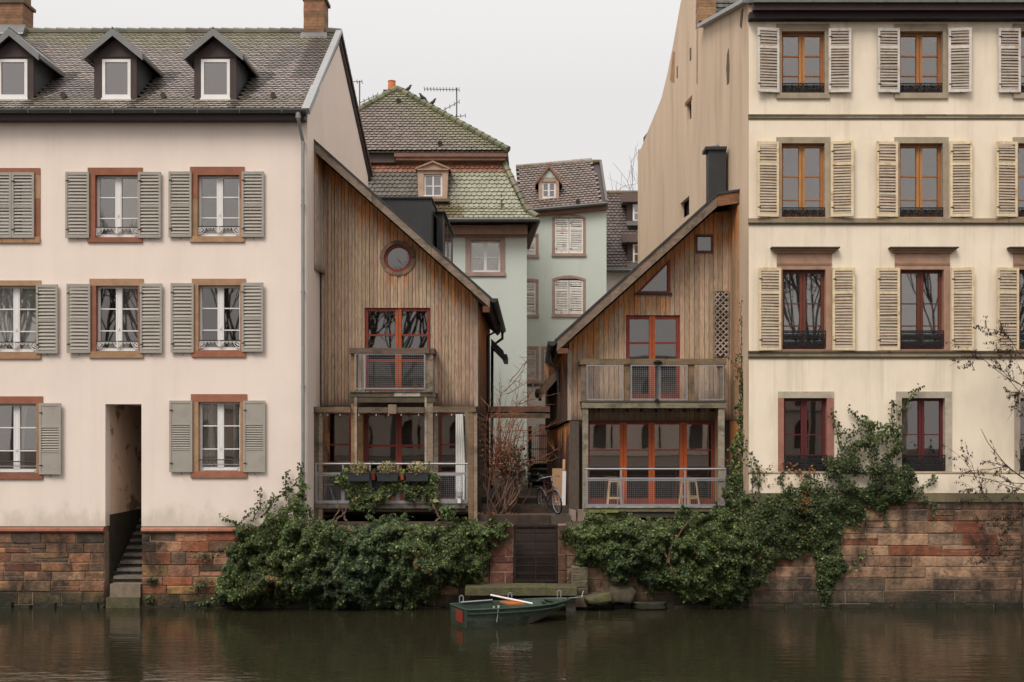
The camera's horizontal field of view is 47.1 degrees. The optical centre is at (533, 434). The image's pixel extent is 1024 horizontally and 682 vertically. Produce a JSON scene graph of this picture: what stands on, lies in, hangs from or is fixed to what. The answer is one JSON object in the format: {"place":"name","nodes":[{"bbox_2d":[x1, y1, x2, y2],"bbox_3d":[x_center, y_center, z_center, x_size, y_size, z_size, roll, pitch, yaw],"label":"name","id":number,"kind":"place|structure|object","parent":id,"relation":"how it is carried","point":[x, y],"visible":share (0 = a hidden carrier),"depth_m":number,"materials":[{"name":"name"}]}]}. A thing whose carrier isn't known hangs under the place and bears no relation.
{"place":"outdoors","nodes":[
{"label":"outdoors","id":0,"kind":"place"},
{"bbox_2d":[31,0,680,208],"label":"sky","id":1,"kind":"structure","parent":0,"point":[549,80],"materials":[{"name":"white"}]},
{"bbox_2d":[323,513,686,520],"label":"ground","id":2,"kind":"structure","parent":0,"point":[418,517],"depth_m":33.36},
{"bbox_2d":[0,526,109,607],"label":"quay wall","id":3,"kind":"structure","parent":2,"relation":"on","point":[53,566],"depth_m":29.96,"materials":[{"name":"stone"}]},
{"bbox_2d":[106,518,144,607],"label":"stone steps","id":4,"kind":"structure","parent":2,"relation":"on","point":[126,588],"depth_m":30.26,"materials":[{"name":"grey stone"}]},
{"bbox_2d":[0,0,372,589],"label":"pink house","id":5,"kind":"structure","parent":2,"relation":"on","point":[160,320],"depth_m":30.00,"materials":[{"name":"paint"}]},
{"bbox_2d":[0,168,39,242],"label":"window","id":6,"kind":"structure","parent":5,"relation":"in","point":[14,176],"depth_m":29.95,"materials":[{"name":"wood"}]},
{"bbox_2d":[0,280,57,358],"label":"window","id":7,"kind":"structure","parent":5,"relation":"in","point":[20,300],"depth_m":30.12,"materials":[{"name":"wood"}]},
{"bbox_2d":[0,396,60,478],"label":"window","id":8,"kind":"structure","parent":5,"relation":"in","point":[48,415],"depth_m":29.95,"materials":[{"name":"wood"}]},
{"bbox_2d":[65,168,160,242],"bbox_3d":[-10.694,-5.867,30.088,2.425,1.911,0.424,0,0,0],"label":"window","id":9,"kind":"structure","parent":5,"relation":"in","point":[93,176],"depth_m":29.95,"materials":[{"name":"wood"}]},
{"bbox_2d":[66,279,161,357],"bbox_3d":[-10.656,-2.978,30.079,2.414,2.022,0.442,0,0,0],"label":"window","id":10,"kind":"structure","parent":5,"relation":"in","point":[116,317],"depth_m":29.97,"materials":[{"name":"wood"}]},
{"bbox_2d":[168,167,263,241],"bbox_3d":[-8.072,-5.883,30.090,2.425,1.922,0.419,0,0,0],"label":"window","id":11,"kind":"structure","parent":5,"relation":"in","point":[196,174],"depth_m":29.95,"materials":[{"name":"wood"}]},
{"bbox_2d":[171,279,262,356],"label":"window","id":12,"kind":"structure","parent":5,"relation":"in","point":[218,320],"depth_m":29.97,"materials":[{"name":"wood"}]},
{"bbox_2d":[169,394,264,477],"bbox_3d":[-8.044,0.022,30.093,2.436,2.133,0.433,0,0,0],"label":"window","id":13,"kind":"structure","parent":5,"relation":"in","point":[204,415],"depth_m":29.95,"materials":[{"name":"wood"}]},
{"bbox_2d":[141,526,489,607],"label":"quay wall","id":14,"kind":"structure","parent":2,"relation":"on","point":[174,566],"depth_m":29.96,"materials":[{"name":"stone"}]},
{"bbox_2d":[145,595,155,603],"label":"wall weed","id":15,"kind":"object","parent":14,"relation":"attached to","point":[150,598],"depth_m":29.87,"materials":[{"name":"green plant"}]},
{"bbox_2d":[146,576,157,584],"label":"wall weed","id":16,"kind":"object","parent":14,"relation":"attached to","point":[153,580],"depth_m":29.88,"materials":[{"name":"green plant"}]},
{"bbox_2d":[188,462,511,609],"bbox_3d":[-4.656,2.546,29.579,8.258,3.725,2.299,0,0,0],"label":"ivy","id":17,"kind":"object","parent":14,"relation":"attached to","point":[407,554],"visible":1,"depth_m":29.39,"materials":[{"name":"green plant"}]},
{"bbox_2d":[314,139,507,521],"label":"timber house","id":18,"kind":"structure","parent":2,"relation":"on","point":[411,315],"depth_m":31.72,"materials":[{"name":"brown wood"}]},
{"bbox_2d":[323,476,336,499],"bbox_3d":[-5.451,1.397,31.281,0.419,0.784,0.462,0,0,0],"label":"folding chair","id":19,"kind":"object","parent":18,"relation":"on","point":[330,489],"visible":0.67,"depth_m":31.09,"materials":[{"name":"metal"}]},
{"bbox_2d":[329,412,350,462],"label":"side window","id":20,"kind":"structure","parent":18,"relation":"in","point":[339,426],"depth_m":31.81,"materials":[{"name":"glass"}]},
{"bbox_2d":[347,472,369,481],"bbox_3d":[-4.551,1.100,30.730,0.596,0.254,0.315,0,0,0],"label":"planter box","id":21,"kind":"object","parent":18,"relation":"attached to","point":[365,476],"visible":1,"depth_m":30.60,"materials":[{"name":"grey plastic"}]},
{"bbox_2d":[349,461,372,474],"bbox_3d":[-4.522,0.866,30.680,0.665,0.414,0.357,0,0,0],"label":"planter bush","id":22,"kind":"object","parent":21,"relation":"in","point":[358,467],"visible":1,"depth_m":30.62,"materials":[{"name":"green plant"}]},
{"bbox_2d":[370,473,376,479],"bbox_3d":[-4.180,1.078,30.750,0.170,0.190,0.170,0,0,0],"label":"flower pot","id":23,"kind":"object","parent":18,"relation":"hanging from","point":[373,476],"visible":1,"depth_m":30.70,"materials":[{"name":"orange ceramic"}]},
{"bbox_2d":[328,468,441,519],"bbox_3d":[-3.878,1.539,30.733,2.970,1.382,0.241,0,0,0],"label":"ivy","id":24,"kind":"object","parent":18,"relation":"hanging from","point":[425,491],"visible":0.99,"depth_m":30.72,"materials":[{"name":"green plant"}]},
{"bbox_2d":[376,472,398,481],"bbox_3d":[-3.801,1.100,30.730,0.573,0.254,0.315,0,0,0],"label":"planter box","id":25,"kind":"object","parent":18,"relation":"attached to","point":[390,476],"visible":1,"depth_m":30.60,"materials":[{"name":"grey plastic"}]},
{"bbox_2d":[377,461,399,473],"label":"planter bush","id":26,"kind":"object","parent":25,"relation":"in","point":[389,466],"visible":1,"depth_m":30.60,"materials":[{"name":"green plant"}]},
{"bbox_2d":[319,412,466,415],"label":"string lights","id":27,"kind":"object","parent":18,"relation":"hanging from","point":[388,414],"visible":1,"depth_m":30.81,"materials":[{"name":"black metal"}]},
{"bbox_2d":[365,413,424,499],"bbox_3d":[-3.681,0.576,31.802,1.740,2.422,0.096,0,0,0],"label":"terrace door","id":28,"kind":"structure","parent":18,"relation":"in","point":[396,438],"depth_m":31.81,"materials":[{"name":"red paint"}]},
{"bbox_2d":[365,308,429,390],"bbox_3d":[-3.669,-2.317,31.802,1.764,2.234,0.096,0,0,0],"label":"balcony door","id":29,"kind":"structure","parent":18,"relation":"in","point":[384,327],"depth_m":31.81,"materials":[{"name":"red paint"}]},
{"bbox_2d":[380,240,415,275],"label":"round window","id":30,"kind":"structure","parent":18,"relation":"in","point":[396,258],"depth_m":31.74,"materials":[{"name":"red paint"}]},
{"bbox_2d":[399,473,404,479],"bbox_3d":[-3.428,1.078,30.750,0.170,0.190,0.170,0,0,0],"label":"flower pot","id":31,"kind":"object","parent":18,"relation":"hanging from","point":[402,476],"visible":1,"depth_m":30.70,"materials":[{"name":"ceramic"}]},
{"bbox_2d":[405,472,428,481],"bbox_3d":[-3.028,1.100,30.730,0.618,0.254,0.315,0,0,0],"label":"planter box","id":32,"kind":"object","parent":18,"relation":"attached to","point":[419,476],"visible":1,"depth_m":30.60,"materials":[{"name":"grey plastic"}]},
{"bbox_2d":[407,461,427,474],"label":"planter bush","id":33,"kind":"object","parent":32,"relation":"in","point":[420,468],"visible":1,"depth_m":30.61,"materials":[{"name":"green plant"}]},
{"bbox_2d":[439,413,463,498],"bbox_3d":[-2.205,0.588,31.810,0.670,2.352,0.080,0,0,0],"label":"side door","id":34,"kind":"structure","parent":18,"relation":"in","point":[447,423],"depth_m":31.81,"materials":[{"name":"red paint"}]},
{"bbox_2d":[456,484,462,502],"bbox_3d":[-1.938,1.536,30.780,0.180,0.485,0.171,0,0,0],"label":"hanging lantern","id":35,"kind":"object","parent":18,"relation":"hanging from","point":[459,493],"visible":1,"depth_m":30.73,"materials":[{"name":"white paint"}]},
{"bbox_2d":[456,414,464,499],"bbox_3d":[-1.964,0.588,31.650,0.257,2.305,0.050,0,0,0],"label":"curtain","id":36,"kind":"object","parent":18,"relation":"hanging from","point":[460,452],"visible":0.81,"depth_m":31.65,"materials":[{"name":"white fabric"}]},
{"bbox_2d":[488,406,549,417],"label":"timber beam","id":37,"kind":"structure","parent":18,"relation":"attached to","point":[542,409],"depth_m":32.90,"materials":[{"name":"brown wood"}]},
{"bbox_2d":[464,347,564,514],"bbox_3d":[-0.585,-0.056,31.672,3.046,4.638,1.676,0,0,0],"label":"red twig shrub","id":38,"kind":"object","parent":2,"relation":"on","point":[508,467],"visible":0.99,"depth_m":31.63,"materials":[{"name":"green plant"}]},
{"bbox_2d":[473,496,569,528],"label":"alley steps","id":39,"kind":"structure","parent":2,"relation":"on","point":[530,511],"depth_m":31.36,"materials":[{"name":"grey stone"}]},
{"bbox_2d":[538,497,550,504],"bbox_3d":[0.311,1.868,32.450,0.356,0.284,0.500,0,0,0],"label":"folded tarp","id":40,"kind":"object","parent":39,"relation":"on","point":[540,502],"visible":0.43,"depth_m":32.47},
{"bbox_2d":[541,487,556,496],"bbox_3d":[0.431,1.573,32.400,0.120,0.281,0.555,0,0,-42],"label":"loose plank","id":41,"kind":"object","parent":40,"relation":"on","point":[549,491],"visible":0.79,"depth_m":32.33,"materials":[{"name":"brown wood"}]},
{"bbox_2d":[537,475,561,513],"bbox_3d":[0.405,1.596,31.750,0.576,1.038,1.627,0,0,-5],"label":"bicycle","id":42,"kind":"object","parent":39,"relation":"on","point":[542,478],"visible":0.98,"depth_m":31.55,"materials":[{"name":"metal"}]},
{"bbox_2d":[552,468,564,504],"bbox_3d":[0.698,1.420,32.375,0.370,1.000,0.150,0,0,0],"label":"cardboard sheet","id":43,"kind":"object","parent":39,"relation":"on","point":[557,480],"visible":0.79,"depth_m":32.38,"materials":[{"name":"brown cardboard"}]},
{"bbox_2d":[562,471,565,504],"bbox_3d":[0.835,1.455,32.205,0.130,0.930,0.170,0,0,0],"label":"white board","id":44,"kind":"object","parent":39,"relation":"on","point":[563,487],"visible":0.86,"depth_m":32.20,"materials":[{"name":"paint"}]},
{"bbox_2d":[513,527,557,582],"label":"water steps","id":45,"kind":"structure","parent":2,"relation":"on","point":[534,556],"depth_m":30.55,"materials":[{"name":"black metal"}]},
{"bbox_2d":[606,190,637,292],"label":"tiled house","id":46,"kind":"structure","parent":2,"relation":"on","point":[621,236],"depth_m":54.50,"materials":[{"name":"tile"}]},
{"bbox_2d":[610,144,637,189],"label":"bare tree","id":47,"kind":"object","parent":2,"relation":"on","point":[629,174],"visible":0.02,"depth_m":70.11,"materials":[{"name":"brown plant"}]},
{"bbox_2d":[535,144,739,520],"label":"timber house","id":48,"kind":"structure","parent":2,"relation":"on","point":[640,372],"depth_m":31.72,"materials":[{"name":"brown wood"}]},
{"bbox_2d":[607,479,622,504],"bbox_3d":[2.151,1.520,31.220,0.420,0.744,0.420,0,0,0],"label":"bar stool","id":49,"kind":"object","parent":48,"relation":"on","point":[609,490],"visible":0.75,"depth_m":31.06,"materials":[{"name":"brown wood"}]},
{"bbox_2d":[588,422,713,504],"bbox_3d":[3.169,0.764,31.802,3.422,2.234,0.096,0,0,0],"label":"terrace door","id":50,"kind":"structure","parent":48,"relation":"in","point":[623,449],"depth_m":31.77,"materials":[{"name":"red paint"}]},
{"bbox_2d":[626,315,679,397],"bbox_3d":[3.234,-2.111,31.802,1.458,2.246,0.096,0,0,0],"label":"balcony door","id":51,"kind":"structure","parent":48,"relation":"in","point":[647,336],"depth_m":31.81,"materials":[{"name":"red paint"}]},
{"bbox_2d":[635,259,671,294],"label":"triangular window","id":52,"kind":"structure","parent":48,"relation":"in","point":[659,283],"depth_m":31.80,"materials":[{"name":"grey glass"}]},
{"bbox_2d":[679,479,699,503],"bbox_3d":[4.138,1.519,31.250,0.435,0.743,0.435,0,0,-33],"label":"bar stool","id":53,"kind":"object","parent":48,"relation":"on","point":[696,496],"visible":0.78,"depth_m":31.18,"materials":[{"name":"brown wood"}]},
{"bbox_2d":[695,234,712,252],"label":"square window","id":54,"kind":"structure","parent":48,"relation":"in","point":[703,242],"depth_m":31.75,"materials":[{"name":"grey glass"}]},
{"bbox_2d":[566,534,747,607],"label":"quay wall","id":55,"kind":"structure","parent":2,"relation":"on","point":[598,580],"depth_m":29.95,"materials":[{"name":"stone"}]},
{"bbox_2d":[560,504,761,608],"bbox_3d":[3.269,3.072,29.319,5.192,2.663,1.188,0,0,0],"label":"ivy","id":56,"kind":"object","parent":55,"relation":"attached to","point":[679,578],"visible":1,"depth_m":29.44,"materials":[{"name":"green plant"}]},
{"bbox_2d":[638,0,1023,520],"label":"cream house","id":57,"kind":"structure","parent":2,"relation":"on","point":[875,162],"depth_m":30.00,"materials":[{"name":"paint"}]},
{"bbox_2d":[725,297,744,498],"bbox_3d":[5.358,-0.865,30.576,0.773,5.511,0.351,0,0,19],"label":"ivy","id":58,"kind":"object","parent":57,"relation":"attached to","point":[733,447],"visible":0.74,"depth_m":30.55,"materials":[{"name":"green plant"}]},
{"bbox_2d":[757,24,850,98],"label":"window","id":59,"kind":"structure","parent":57,"relation":"in","point":[801,31],"depth_m":29.93,"materials":[{"name":"wood"}]},
{"bbox_2d":[757,137,853,218],"bbox_3d":[6.911,-6.540,30.060,2.436,2.119,0.479,0,0,0],"label":"window","id":60,"kind":"structure","parent":57,"relation":"in","point":[828,166],"depth_m":29.92,"materials":[{"name":"wood"}]},
{"bbox_2d":[778,391,833,471],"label":"window","id":61,"kind":"structure","parent":57,"relation":"in","point":[805,429],"depth_m":30.14,"materials":[{"name":"stone"}]},
{"bbox_2d":[759,247,854,352],"bbox_3d":[6.950,-3.429,30.050,2.448,2.697,0.500,0,0,0],"label":"window","id":62,"kind":"structure","parent":57,"relation":"in","point":[802,261],"depth_m":29.92,"materials":[{"name":"wood"}]},
{"bbox_2d":[721,383,937,606],"bbox_3d":[7.516,1.525,29.794,5.537,5.702,0.795,0,0,0],"label":"ivy","id":63,"kind":"object","parent":57,"relation":"attached to","point":[819,504],"visible":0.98,"depth_m":29.73,"materials":[{"name":"green plant"}]},
{"bbox_2d":[896,391,951,471],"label":"window","id":64,"kind":"structure","parent":57,"relation":"in","point":[928,423],"depth_m":30.14,"materials":[{"name":"stone"}]},
{"bbox_2d":[877,24,971,98],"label":"window","id":65,"kind":"structure","parent":57,"relation":"in","point":[945,35],"depth_m":29.92,"materials":[{"name":"wood"}]},
{"bbox_2d":[876,137,972,218],"bbox_3d":[9.945,-6.540,30.072,2.445,2.119,0.455,0,0,0],"label":"window","id":66,"kind":"structure","parent":57,"relation":"in","point":[941,143],"depth_m":29.92,"materials":[{"name":"wood"}]},
{"bbox_2d":[877,247,973,352],"bbox_3d":[9.970,-3.429,30.050,2.448,2.697,0.500,0,0,0],"label":"window","id":67,"kind":"structure","parent":57,"relation":"in","point":[919,261],"depth_m":29.93,"materials":[{"name":"wood"}]},
{"bbox_2d":[996,137,1023,218],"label":"window","id":68,"kind":"structure","parent":57,"relation":"in","point":[1018,142],"depth_m":29.89,"materials":[{"name":"wood"}]},
{"bbox_2d":[997,247,1023,350],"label":"window","id":69,"kind":"structure","parent":57,"relation":"in","point":[1008,295],"depth_m":29.89,"materials":[{"name":"wood"}]},
{"bbox_2d":[998,24,1023,98],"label":"window","id":70,"kind":"structure","parent":57,"relation":"in","point":[1014,43],"depth_m":29.91,"materials":[{"name":"wood"}]},
{"bbox_2d":[1014,391,1023,471],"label":"window","id":71,"kind":"structure","parent":57,"relation":"in","point":[1018,422],"depth_m":29.97,"materials":[{"name":"stone"}]},
{"bbox_2d":[744,503,1022,607],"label":"quay wall","id":72,"kind":"structure","parent":2,"relation":"on","point":[918,558],"depth_m":29.94,"materials":[{"name":"stone"}]},
{"bbox_2d":[1022,503,1023,607],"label":"quay wall","id":73,"kind":"structure","parent":2,"relation":"on","point":[1023,557],"depth_m":29.90,"materials":[{"name":"stone"}]},
{"bbox_2d":[0,607,1023,681],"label":"water","id":74,"kind":"structure","parent":0,"point":[587,644],"depth_m":24.52,"materials":[{"name":"black liquid"}]},
{"bbox_2d":[450,590,569,628],"bbox_3d":[-0.452,4.119,27.645,2.854,0.742,1.179,0,0,-25],"label":"rowing boat","id":75,"kind":"object","parent":74,"relation":"on","point":[479,614],"visible":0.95,"depth_m":27.18,"materials":[{"name":"green paint"}]},
{"bbox_2d":[488,593,532,603],"bbox_3d":[-0.534,3.840,27.552,1.091,0.211,0.060,0,0,19],"label":"boat pole","id":76,"kind":"object","parent":75,"relation":"in","point":[510,598],"visible":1,"depth_m":27.54,"materials":[{"name":"white paint"}]},
{"bbox_2d":[500,600,524,604],"bbox_3d":[-0.491,3.922,27.513,0.348,0.055,0.503,0,0,-39],"label":"bailer lid","id":77,"kind":"object","parent":75,"relation":"in","point":[511,602],"visible":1,"depth_m":27.43,"materials":[{"name":"orange plastic"}]},
{"bbox_2d":[465,583,576,610],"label":"landing slab","id":78,"kind":"structure","parent":74,"relation":"in","point":[479,591],"depth_m":29.07,"materials":[{"name":"concrete"}]},
{"bbox_2d":[490,525,512,582],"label":"gate pier","id":79,"kind":"structure","parent":78,"relation":"on","point":[501,565],"depth_m":29.89,"materials":[{"name":"stone"}]},
{"bbox_2d":[514,525,556,581],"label":"iron gate","id":80,"kind":"structure","parent":79,"relation":"attached to","point":[535,549],"depth_m":29.93,"materials":[{"name":"black metal"}]},
{"bbox_2d":[558,524,565,582],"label":"gate pier","id":81,"kind":"structure","parent":78,"relation":"on","point":[561,562],"depth_m":29.88,"materials":[{"name":"stone"}]},
{"bbox_2d":[571,566,586,606],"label":"gate pier","id":82,"kind":"structure","parent":78,"relation":"on","point":[578,577],"depth_m":29.66,"materials":[{"name":"stone"}]},
{"bbox_2d":[631,600,666,609],"bbox_3d":[2.923,4.296,29.732,0.904,0.229,0.546,0,0,0],"label":"boulder","id":83,"kind":"object","parent":74,"relation":"in","point":[650,605],"visible":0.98,"depth_m":29.51,"materials":[{"name":"grey stone"}]},
{"bbox_2d":[607,585,636,604],"bbox_3d":[2.241,4.034,29.747,0.752,0.481,0.521,0,0,0],"label":"boulder","id":84,"kind":"object","parent":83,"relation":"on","point":[624,594],"visible":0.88,"depth_m":29.52,"materials":[{"name":"grey stone"}]},
{"bbox_2d":[584,591,612,604],"bbox_3d":[1.616,4.076,29.469,0.719,0.328,0.680,0,0,0],"label":"boulder","id":85,"kind":"object","parent":84,"relation":"on","point":[598,598],"visible":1,"depth_m":29.18,"materials":[{"name":"stone"}]},
{"bbox_2d":[480,480,550,512],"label":"path","id":86,"kind":"structure","parent":0,"point":[533,491],"depth_m":37.27,"materials":[{"name":"grey stone"}]},
{"bbox_2d":[358,80,540,481],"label":"green house","id":87,"kind":"structure","parent":86,"relation":"on","point":[458,170],"depth_m":45.00,"materials":[{"name":"teal paint"}]},
{"bbox_2d":[353,80,377,104],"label":"roof antenna","id":88,"kind":"object","parent":87,"relation":"attached to","point":[359,81],"visible":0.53,"depth_m":48.28,"materials":[{"name":"metal"}]},
{"bbox_2d":[424,87,465,117],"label":"roof antenna","id":89,"kind":"object","parent":87,"relation":"attached to","point":[446,89],"visible":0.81,"depth_m":47.29,"materials":[{"name":"metal"}]},
{"bbox_2d":[465,237,505,275],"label":"window","id":90,"kind":"structure","parent":87,"relation":"in","point":[490,263],"depth_m":44.98,"materials":[{"name":"stone"}]},
{"bbox_2d":[528,426,546,487],"bbox_3d":[0.190,0.805,41.000,0.732,2.194,3.000,0,0,0],"label":"iron railing","id":91,"kind":"object","parent":86,"relation":"on","point":[530,455],"visible":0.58,"depth_m":39.50,"materials":[{"name":"black metal"}]},
{"bbox_2d":[532,462,546,487],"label":"back steps","id":92,"kind":"structure","parent":86,"relation":"on","point":[536,483],"depth_m":40.20,"materials":[{"name":"stone"}]},
{"bbox_2d":[472,158,607,476],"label":"green house","id":93,"kind":"structure","parent":86,"relation":"on","point":[567,200],"depth_m":49.00,"materials":[{"name":"teal paint"}]},
{"bbox_2d":[527,233,538,257],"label":"window","id":94,"kind":"structure","parent":93,"relation":"in","point":[533,252],"depth_m":48.99,"materials":[{"name":"wood"}]},
{"bbox_2d":[527,278,538,316],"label":"window","id":95,"kind":"structure","parent":93,"relation":"in","point":[532,284],"depth_m":49.01,"materials":[{"name":"wood"}]},
{"bbox_2d":[527,346,538,382],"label":"window","id":96,"kind":"structure","parent":93,"relation":"in","point":[533,368],"depth_m":49.01,"materials":[{"name":"wood"}]},
{"bbox_2d":[532,426,538,461],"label":"door","id":97,"kind":"structure","parent":93,"relation":"in","point":[537,430],"depth_m":48.98,"materials":[{"name":"wood"}]},
{"bbox_2d":[541,346,546,382],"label":"window","id":98,"kind":"structure","parent":93,"relation":"in","point":[543,348],"depth_m":48.98,"materials":[{"name":"stone"}]},
{"bbox_2d":[552,214,585,256],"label":"window","id":99,"kind":"structure","parent":93,"relation":"in","point":[568,234],"depth_m":49.01,"materials":[{"name":"wood"}]},
{"bbox_2d":[552,275,585,316],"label":"window","id":100,"kind":"structure","parent":93,"relation":"in","point":[568,295],"depth_m":49.01,"materials":[{"name":"wood"}]},
{"bbox_2d":[309,521,735,552],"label":"bank","id":101,"kind":"structure","parent":0,"point":[448,523],"depth_m":30.69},
{"bbox_2d":[437,504,457,521],"bbox_3d":[-2.201,2.018,30.304,0.578,0.495,0.343,0,0,0],"label":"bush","id":102,"kind":"object","parent":101,"relation":"on","point":[446,517],"visible":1,"depth_m":30.27,"materials":[{"name":"green plant"}]},
{"bbox_2d":[940,316,1023,565],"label":"tree","id":103,"kind":"object","parent":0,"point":[1004,465],"visible":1,"depth_m":29.17,"materials":[{"name":"plant"}]}
]}

